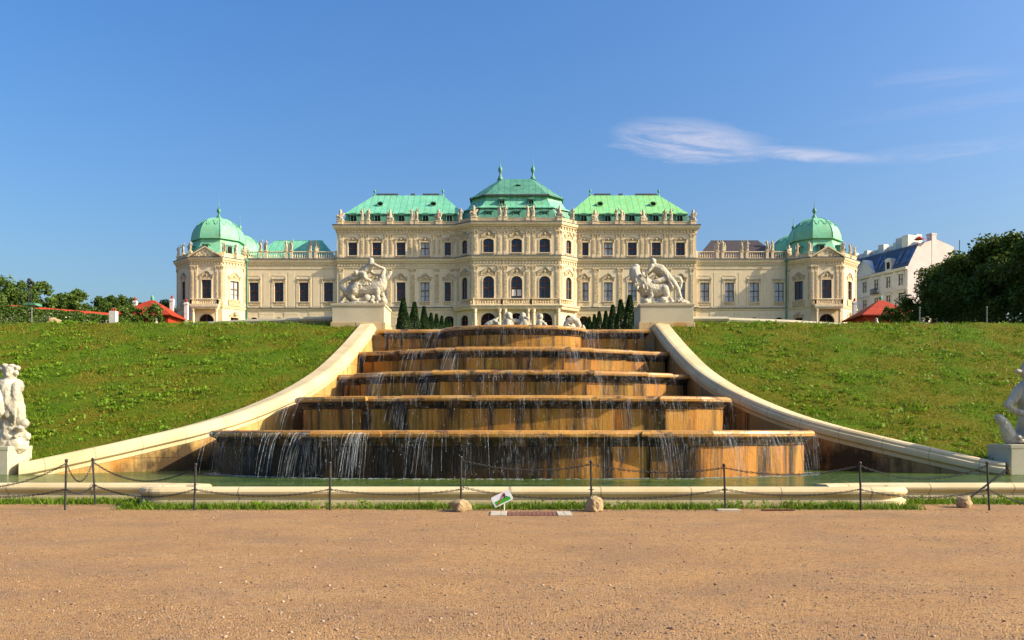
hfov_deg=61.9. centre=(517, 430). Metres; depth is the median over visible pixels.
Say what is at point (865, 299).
window
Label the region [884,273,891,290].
window
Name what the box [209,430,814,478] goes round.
cascade tier
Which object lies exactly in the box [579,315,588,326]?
window
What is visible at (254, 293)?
window
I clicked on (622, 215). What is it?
roof statue
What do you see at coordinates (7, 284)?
broad tree
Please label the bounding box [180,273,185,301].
window
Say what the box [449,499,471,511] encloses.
boulder
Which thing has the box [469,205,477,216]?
trophy statue
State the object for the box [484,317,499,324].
triton sculpture
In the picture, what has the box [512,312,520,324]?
window
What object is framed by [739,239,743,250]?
roof statue
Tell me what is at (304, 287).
window
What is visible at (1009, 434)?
garden statue
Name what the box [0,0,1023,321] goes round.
sky
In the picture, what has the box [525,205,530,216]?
roof statue
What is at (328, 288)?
window
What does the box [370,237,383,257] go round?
window
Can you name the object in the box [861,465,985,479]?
chain
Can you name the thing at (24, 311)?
hedge
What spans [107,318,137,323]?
hedge
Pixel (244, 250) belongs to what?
trophy statue
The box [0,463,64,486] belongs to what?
chain
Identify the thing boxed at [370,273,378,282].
window
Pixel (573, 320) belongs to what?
triton sculpture
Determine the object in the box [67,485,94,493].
chain
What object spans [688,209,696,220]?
trophy statue
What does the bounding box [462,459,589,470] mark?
chain
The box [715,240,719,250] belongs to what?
roof statue
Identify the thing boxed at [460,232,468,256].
window
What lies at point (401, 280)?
window
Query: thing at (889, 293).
window
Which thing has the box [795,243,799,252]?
roof statue
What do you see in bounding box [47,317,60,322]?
boulder
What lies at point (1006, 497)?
chain
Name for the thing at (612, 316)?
clipped yew
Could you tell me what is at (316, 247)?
roof statue
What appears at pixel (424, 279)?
window
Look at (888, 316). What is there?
young tree
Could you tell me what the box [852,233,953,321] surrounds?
apartment house
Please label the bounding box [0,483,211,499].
pool kerb
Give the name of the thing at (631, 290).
window
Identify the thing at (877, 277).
window
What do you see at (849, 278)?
window
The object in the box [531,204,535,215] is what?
roof statue
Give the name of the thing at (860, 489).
fence post
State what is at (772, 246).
roof statue
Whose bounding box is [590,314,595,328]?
clipped yew
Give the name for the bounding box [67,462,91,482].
chain
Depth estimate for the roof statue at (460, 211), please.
142.82 m
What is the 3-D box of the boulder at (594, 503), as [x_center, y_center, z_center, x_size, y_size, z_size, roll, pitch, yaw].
[1.521,1.445,16.999,0.359,0.320,0.334,0,0,-39]
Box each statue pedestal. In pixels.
[0,446,32,474]
[330,304,391,350]
[633,304,694,351]
[987,444,1023,474]
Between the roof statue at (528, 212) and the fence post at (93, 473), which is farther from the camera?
the roof statue at (528, 212)
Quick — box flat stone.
[716,509,739,510]
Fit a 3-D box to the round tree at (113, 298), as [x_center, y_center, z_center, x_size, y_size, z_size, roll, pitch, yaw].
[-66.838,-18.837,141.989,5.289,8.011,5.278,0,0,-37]
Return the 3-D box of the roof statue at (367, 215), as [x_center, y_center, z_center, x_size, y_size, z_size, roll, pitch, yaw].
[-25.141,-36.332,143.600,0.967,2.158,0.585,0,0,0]
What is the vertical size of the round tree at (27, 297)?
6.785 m
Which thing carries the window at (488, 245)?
in the palace
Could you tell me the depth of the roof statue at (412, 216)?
143.43 m
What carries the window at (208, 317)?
in the palace
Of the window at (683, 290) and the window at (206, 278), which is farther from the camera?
the window at (683, 290)
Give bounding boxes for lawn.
[0,322,357,459]
[670,322,1023,459]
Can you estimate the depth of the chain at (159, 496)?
17.89 m
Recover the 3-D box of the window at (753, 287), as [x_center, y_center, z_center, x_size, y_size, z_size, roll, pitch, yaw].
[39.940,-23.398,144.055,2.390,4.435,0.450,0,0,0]
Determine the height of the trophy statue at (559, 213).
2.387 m
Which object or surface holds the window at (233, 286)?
in the palace
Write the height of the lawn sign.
0.422 m
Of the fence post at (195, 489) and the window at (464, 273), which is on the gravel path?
the fence post at (195, 489)
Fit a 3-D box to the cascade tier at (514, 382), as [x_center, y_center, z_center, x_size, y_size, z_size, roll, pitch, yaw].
[-0.160,-1.450,35.004,14.600,1.700,6.007,0,0,0]
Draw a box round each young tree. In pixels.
[119,304,144,322]
[137,302,164,322]
[877,305,900,322]
[891,302,924,322]
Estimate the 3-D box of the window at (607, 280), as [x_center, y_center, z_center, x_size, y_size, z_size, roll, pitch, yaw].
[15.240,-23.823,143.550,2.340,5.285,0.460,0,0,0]
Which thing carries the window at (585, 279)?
in the palace
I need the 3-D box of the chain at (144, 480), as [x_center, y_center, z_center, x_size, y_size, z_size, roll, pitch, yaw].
[-7.873,0.864,17.900,3.131,0.420,0.047,0,0,27]
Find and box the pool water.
[0,469,1023,486]
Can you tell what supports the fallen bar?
on the boulder at (964, 501)
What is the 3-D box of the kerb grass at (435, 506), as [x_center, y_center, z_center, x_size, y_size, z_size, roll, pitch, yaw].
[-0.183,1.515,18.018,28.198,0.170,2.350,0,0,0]
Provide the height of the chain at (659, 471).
0.209 m
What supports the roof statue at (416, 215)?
on the palace
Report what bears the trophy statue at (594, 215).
on the palace
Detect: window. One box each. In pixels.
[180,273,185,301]
[198,313,214,321]
[199,271,213,301]
[228,272,241,300]
[248,279,260,304]
[272,279,285,304]
[297,279,310,304]
[321,279,334,304]
[346,237,359,257]
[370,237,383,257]
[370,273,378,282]
[394,237,407,257]
[394,273,407,304]
[418,237,431,257]
[418,273,431,304]
[442,237,455,257]
[442,274,455,304]
[444,315,454,326]
[459,269,468,303]
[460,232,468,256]
[460,314,468,325]
[480,267,496,301]
[480,312,496,324]
[481,229,495,253]
[508,267,524,301]
[509,229,523,253]
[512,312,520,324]
[536,312,552,324]
[537,229,552,253]
[537,267,552,301]
[564,232,573,255]
[564,269,573,303]
[577,237,590,257]
[577,273,590,304]
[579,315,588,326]
[601,237,614,257]
[601,273,614,304]
[625,237,638,257]
[625,276,637,304]
[649,237,662,257]
[649,274,659,301]
[673,237,687,257]
[675,273,687,300]
[698,279,711,304]
[722,279,736,304]
[747,279,761,304]
[772,279,785,304]
[792,272,804,300]
[818,313,834,322]
[819,271,833,301]
[847,273,853,301]
[861,278,868,295]
[861,297,867,309]
[872,276,879,292]
[872,294,879,302]
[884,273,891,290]
[884,292,891,302]
[896,270,904,288]
[896,289,904,305]
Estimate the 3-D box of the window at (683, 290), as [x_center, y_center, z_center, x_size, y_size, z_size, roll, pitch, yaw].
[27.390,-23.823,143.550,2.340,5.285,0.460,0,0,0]
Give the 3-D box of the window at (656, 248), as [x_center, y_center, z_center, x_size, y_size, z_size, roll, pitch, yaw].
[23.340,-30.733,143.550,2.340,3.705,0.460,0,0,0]
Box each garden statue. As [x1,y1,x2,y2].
[0,363,30,452]
[994,361,1023,443]
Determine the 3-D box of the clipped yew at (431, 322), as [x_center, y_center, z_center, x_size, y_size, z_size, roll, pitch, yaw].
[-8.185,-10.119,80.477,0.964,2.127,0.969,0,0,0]
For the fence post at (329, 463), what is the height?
1.015 m
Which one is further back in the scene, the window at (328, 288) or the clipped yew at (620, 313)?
the window at (328, 288)
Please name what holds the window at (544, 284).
in the palace
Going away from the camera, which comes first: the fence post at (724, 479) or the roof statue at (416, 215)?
the fence post at (724, 479)
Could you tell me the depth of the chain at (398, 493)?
17.20 m
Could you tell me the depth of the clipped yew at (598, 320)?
81.81 m
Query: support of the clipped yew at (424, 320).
on the upper terrace
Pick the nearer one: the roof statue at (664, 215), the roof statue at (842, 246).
the roof statue at (842, 246)
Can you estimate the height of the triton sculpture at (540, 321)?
0.977 m
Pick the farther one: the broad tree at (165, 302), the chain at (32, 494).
the broad tree at (165, 302)
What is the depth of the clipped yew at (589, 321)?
92.82 m
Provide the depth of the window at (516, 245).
140.99 m
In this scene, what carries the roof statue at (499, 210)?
on the palace
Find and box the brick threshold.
[490,511,572,515]
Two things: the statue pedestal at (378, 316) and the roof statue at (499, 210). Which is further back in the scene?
the roof statue at (499, 210)
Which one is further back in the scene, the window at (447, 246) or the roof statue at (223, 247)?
the window at (447, 246)
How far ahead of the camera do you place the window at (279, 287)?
144.16 m
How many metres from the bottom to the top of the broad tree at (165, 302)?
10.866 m
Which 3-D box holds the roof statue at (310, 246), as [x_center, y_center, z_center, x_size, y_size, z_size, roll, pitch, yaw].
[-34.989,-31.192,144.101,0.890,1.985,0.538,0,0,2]
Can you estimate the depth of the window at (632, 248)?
143.46 m
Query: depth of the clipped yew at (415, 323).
67.28 m
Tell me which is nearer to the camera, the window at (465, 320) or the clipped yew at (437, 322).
the clipped yew at (437, 322)
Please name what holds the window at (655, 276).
in the palace
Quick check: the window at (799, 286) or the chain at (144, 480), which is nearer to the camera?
the chain at (144, 480)
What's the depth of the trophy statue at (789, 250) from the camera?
143.66 m
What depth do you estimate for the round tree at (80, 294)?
129.72 m
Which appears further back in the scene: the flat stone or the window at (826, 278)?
the window at (826, 278)
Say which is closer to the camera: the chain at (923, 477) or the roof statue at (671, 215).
the chain at (923, 477)
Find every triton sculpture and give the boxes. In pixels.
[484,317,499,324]
[501,312,513,324]
[512,312,531,324]
[535,314,546,324]
[563,316,581,326]
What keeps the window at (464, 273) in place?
in the palace
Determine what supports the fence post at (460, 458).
on the gravel path
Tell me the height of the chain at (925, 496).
0.201 m
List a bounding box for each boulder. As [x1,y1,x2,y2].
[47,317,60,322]
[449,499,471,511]
[585,495,602,511]
[955,495,972,507]
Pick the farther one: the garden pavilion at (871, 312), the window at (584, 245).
the window at (584, 245)
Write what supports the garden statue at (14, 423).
on the statue pedestal at (11, 458)
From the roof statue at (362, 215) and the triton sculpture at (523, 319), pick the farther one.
the roof statue at (362, 215)
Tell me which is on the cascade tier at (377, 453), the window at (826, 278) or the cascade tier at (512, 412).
the cascade tier at (512, 412)
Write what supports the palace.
on the upper terrace
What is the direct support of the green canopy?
attached to the garden wall at (87, 312)
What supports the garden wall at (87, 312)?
on the upper terrace
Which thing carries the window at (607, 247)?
in the palace
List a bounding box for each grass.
[0,495,1023,510]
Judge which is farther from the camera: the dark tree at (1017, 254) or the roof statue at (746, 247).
the roof statue at (746, 247)
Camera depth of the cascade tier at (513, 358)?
36.24 m
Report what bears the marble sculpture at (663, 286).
on the statue pedestal at (648, 316)
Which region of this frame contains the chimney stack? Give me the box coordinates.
[109,308,117,322]
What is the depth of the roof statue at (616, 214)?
143.43 m
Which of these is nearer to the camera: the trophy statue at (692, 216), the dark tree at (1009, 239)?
the dark tree at (1009, 239)
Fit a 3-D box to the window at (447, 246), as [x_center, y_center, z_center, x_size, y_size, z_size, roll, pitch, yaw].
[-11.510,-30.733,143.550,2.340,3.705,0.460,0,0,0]
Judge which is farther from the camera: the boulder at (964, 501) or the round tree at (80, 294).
the round tree at (80, 294)
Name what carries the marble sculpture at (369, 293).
on the statue pedestal at (378, 316)
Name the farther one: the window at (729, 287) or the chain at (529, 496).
the window at (729, 287)
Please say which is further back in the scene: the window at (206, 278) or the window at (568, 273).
the window at (568, 273)
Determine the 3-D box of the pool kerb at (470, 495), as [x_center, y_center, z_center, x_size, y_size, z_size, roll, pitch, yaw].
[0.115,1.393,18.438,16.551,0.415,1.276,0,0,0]
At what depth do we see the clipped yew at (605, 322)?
75.54 m
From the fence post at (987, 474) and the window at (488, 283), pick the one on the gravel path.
the fence post at (987, 474)
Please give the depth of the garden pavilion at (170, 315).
134.47 m
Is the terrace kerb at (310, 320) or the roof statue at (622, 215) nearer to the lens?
the terrace kerb at (310, 320)
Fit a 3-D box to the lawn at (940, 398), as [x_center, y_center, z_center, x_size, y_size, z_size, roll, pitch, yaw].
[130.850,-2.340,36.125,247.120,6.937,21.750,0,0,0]
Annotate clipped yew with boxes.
[396,298,410,328]
[409,301,421,328]
[420,306,429,328]
[428,313,435,328]
[434,314,440,328]
[440,316,445,328]
[444,318,448,327]
[586,316,591,328]
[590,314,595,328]
[594,311,602,328]
[601,310,608,328]
[607,304,615,328]
[613,299,626,328]
[621,295,633,328]
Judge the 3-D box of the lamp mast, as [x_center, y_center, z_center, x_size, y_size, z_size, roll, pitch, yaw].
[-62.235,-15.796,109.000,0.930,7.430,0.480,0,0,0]
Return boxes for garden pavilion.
[118,295,190,322]
[841,295,906,322]
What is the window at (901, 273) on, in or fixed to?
in the apartment house
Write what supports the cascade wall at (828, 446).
on the lawn at (940, 398)
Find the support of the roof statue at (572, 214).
on the palace
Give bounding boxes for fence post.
[63,459,67,509]
[91,458,95,503]
[192,463,196,509]
[327,461,332,509]
[458,456,463,498]
[588,460,593,496]
[722,463,727,508]
[858,461,862,509]
[985,461,990,509]
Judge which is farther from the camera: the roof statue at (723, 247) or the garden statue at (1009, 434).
the roof statue at (723, 247)
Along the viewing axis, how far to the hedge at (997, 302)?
80.66 m
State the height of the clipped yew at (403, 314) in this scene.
2.481 m
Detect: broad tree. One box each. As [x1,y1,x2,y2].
[0,274,18,304]
[116,296,140,304]
[138,299,176,312]
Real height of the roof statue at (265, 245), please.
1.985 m
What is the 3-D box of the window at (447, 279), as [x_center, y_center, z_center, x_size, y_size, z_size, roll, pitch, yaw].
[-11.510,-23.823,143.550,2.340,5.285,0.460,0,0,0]
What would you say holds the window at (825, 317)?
in the palace
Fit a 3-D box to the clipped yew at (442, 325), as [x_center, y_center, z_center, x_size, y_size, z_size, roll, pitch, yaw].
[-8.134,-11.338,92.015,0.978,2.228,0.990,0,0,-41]
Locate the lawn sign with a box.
[491,490,512,510]
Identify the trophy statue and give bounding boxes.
[241,245,247,254]
[336,209,344,220]
[386,209,393,220]
[434,209,442,220]
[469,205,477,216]
[555,205,563,216]
[591,209,598,220]
[639,209,646,220]
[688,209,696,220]
[786,245,791,255]
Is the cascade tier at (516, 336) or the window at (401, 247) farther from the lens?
the window at (401, 247)
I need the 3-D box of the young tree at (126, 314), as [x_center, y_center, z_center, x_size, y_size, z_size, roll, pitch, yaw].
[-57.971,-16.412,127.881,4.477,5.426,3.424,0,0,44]
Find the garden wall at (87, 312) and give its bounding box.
[0,305,108,323]
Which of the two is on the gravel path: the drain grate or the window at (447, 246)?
the drain grate
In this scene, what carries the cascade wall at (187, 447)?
on the lawn at (180, 407)
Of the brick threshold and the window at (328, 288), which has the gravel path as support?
the brick threshold
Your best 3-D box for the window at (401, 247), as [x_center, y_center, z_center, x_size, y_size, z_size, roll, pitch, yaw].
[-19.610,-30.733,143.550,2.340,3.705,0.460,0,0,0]
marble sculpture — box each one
[339,258,391,304]
[629,258,689,303]
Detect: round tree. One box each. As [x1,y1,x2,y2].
[0,277,41,305]
[17,289,41,304]
[25,281,58,307]
[50,292,86,310]
[55,288,95,311]
[90,295,116,312]
[99,294,132,312]
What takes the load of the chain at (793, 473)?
hanging from the fence post at (724, 479)
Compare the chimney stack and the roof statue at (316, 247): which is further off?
the roof statue at (316, 247)
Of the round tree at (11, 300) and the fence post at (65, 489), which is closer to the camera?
the fence post at (65, 489)
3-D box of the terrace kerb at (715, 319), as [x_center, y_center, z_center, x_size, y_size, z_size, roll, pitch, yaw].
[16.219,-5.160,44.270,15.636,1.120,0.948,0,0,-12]
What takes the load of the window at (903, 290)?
in the apartment house
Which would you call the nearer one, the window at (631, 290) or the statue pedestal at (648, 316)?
the statue pedestal at (648, 316)
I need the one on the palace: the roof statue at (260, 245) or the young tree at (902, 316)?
the roof statue at (260, 245)
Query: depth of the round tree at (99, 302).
135.43 m
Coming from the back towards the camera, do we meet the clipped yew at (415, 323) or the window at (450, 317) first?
the window at (450, 317)
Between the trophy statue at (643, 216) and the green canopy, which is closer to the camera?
the green canopy
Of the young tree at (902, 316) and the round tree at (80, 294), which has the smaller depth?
the young tree at (902, 316)
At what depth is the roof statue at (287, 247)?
143.98 m
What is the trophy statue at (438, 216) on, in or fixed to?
on the palace
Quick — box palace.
[173,160,859,328]
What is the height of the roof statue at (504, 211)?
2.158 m
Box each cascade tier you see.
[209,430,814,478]
[294,395,731,429]
[337,370,689,395]
[358,347,669,372]
[378,325,650,350]
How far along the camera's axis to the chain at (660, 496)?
17.20 m
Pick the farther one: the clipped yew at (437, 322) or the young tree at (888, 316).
the young tree at (888, 316)
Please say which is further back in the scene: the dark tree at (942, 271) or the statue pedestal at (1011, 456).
the dark tree at (942, 271)
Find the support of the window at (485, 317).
in the palace
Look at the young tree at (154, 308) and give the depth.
128.01 m
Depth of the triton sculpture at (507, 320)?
41.24 m
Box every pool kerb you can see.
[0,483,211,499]
[138,484,907,506]
[813,483,1023,500]
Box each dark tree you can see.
[894,263,967,322]
[922,253,1002,321]
[937,233,1018,321]
[972,229,1023,309]
[1008,241,1023,309]
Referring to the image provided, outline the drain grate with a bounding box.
[761,509,794,510]
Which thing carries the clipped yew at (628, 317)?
on the upper terrace
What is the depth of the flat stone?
17.02 m
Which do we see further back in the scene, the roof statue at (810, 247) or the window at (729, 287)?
the window at (729, 287)
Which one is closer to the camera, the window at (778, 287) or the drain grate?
the drain grate
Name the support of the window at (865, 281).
in the apartment house
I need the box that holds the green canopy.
[24,303,41,306]
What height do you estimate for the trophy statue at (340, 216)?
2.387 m
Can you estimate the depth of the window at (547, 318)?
141.27 m
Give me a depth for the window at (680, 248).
143.46 m
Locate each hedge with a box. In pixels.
[0,303,122,323]
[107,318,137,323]
[909,292,1023,323]
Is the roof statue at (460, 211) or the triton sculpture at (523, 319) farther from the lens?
the roof statue at (460, 211)
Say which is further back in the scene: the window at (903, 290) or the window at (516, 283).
the window at (903, 290)
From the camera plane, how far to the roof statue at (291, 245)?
143.94 m
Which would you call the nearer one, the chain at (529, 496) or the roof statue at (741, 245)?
the chain at (529, 496)
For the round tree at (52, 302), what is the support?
on the upper terrace
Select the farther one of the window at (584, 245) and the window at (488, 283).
the window at (584, 245)
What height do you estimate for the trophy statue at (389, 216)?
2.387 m
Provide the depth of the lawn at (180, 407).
34.27 m
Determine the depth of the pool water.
21.86 m
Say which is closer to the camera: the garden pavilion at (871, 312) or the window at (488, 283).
the garden pavilion at (871, 312)
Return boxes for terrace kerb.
[193,317,331,323]
[693,317,839,323]
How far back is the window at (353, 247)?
143.46 m
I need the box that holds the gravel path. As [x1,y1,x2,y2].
[0,503,1023,639]
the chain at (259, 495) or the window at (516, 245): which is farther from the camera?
the window at (516, 245)
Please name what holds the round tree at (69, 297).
on the upper terrace
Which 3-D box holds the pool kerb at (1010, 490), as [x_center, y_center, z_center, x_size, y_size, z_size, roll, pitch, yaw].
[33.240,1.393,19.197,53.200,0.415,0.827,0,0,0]
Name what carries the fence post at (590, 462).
on the gravel path
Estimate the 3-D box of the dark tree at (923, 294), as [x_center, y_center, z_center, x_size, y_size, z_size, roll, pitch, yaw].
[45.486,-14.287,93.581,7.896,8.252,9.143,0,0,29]
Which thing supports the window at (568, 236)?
in the palace
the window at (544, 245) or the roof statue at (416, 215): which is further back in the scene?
the roof statue at (416, 215)
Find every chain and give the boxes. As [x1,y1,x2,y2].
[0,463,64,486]
[0,489,62,497]
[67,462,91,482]
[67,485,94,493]
[93,461,193,481]
[95,485,191,497]
[196,489,327,496]
[331,489,458,495]
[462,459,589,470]
[462,486,588,499]
[592,463,722,473]
[601,489,723,498]
[725,465,857,475]
[726,489,857,496]
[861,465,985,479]
[862,489,987,498]
[990,490,1022,502]
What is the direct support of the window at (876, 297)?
in the apartment house
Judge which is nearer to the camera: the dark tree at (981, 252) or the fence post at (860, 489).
the fence post at (860, 489)
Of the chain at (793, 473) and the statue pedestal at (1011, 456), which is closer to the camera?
the chain at (793, 473)
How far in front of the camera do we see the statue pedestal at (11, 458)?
24.89 m
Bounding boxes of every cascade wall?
[19,323,375,474]
[652,323,1004,474]
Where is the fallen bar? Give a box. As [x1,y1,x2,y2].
[970,467,1008,497]
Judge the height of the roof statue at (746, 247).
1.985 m
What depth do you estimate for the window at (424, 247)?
143.46 m
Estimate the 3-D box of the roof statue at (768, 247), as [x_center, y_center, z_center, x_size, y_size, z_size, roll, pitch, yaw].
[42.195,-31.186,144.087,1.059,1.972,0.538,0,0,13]
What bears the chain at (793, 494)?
hanging from the fence post at (724, 479)
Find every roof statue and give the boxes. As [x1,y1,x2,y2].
[221,241,225,250]
[259,239,262,250]
[263,240,267,250]
[283,240,289,250]
[289,240,293,250]
[308,241,312,250]
[313,240,318,250]
[360,209,364,219]
[365,209,370,219]
[409,209,414,219]
[415,207,418,219]
[457,208,462,218]
[498,205,501,215]
[502,205,507,216]
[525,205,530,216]
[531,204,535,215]
[570,208,574,219]
[614,207,618,219]
[619,209,624,220]
[662,209,667,220]
[669,208,673,219]
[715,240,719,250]
[720,240,725,250]
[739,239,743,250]
[744,240,748,250]
[764,241,770,250]
[771,240,774,250]
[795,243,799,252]
[808,241,812,250]
[840,241,844,251]
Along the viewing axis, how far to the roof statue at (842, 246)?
141.10 m
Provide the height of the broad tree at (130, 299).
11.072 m
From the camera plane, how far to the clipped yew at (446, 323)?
97.36 m
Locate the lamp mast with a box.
[27,278,33,302]
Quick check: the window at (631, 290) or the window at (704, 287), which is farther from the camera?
the window at (704, 287)

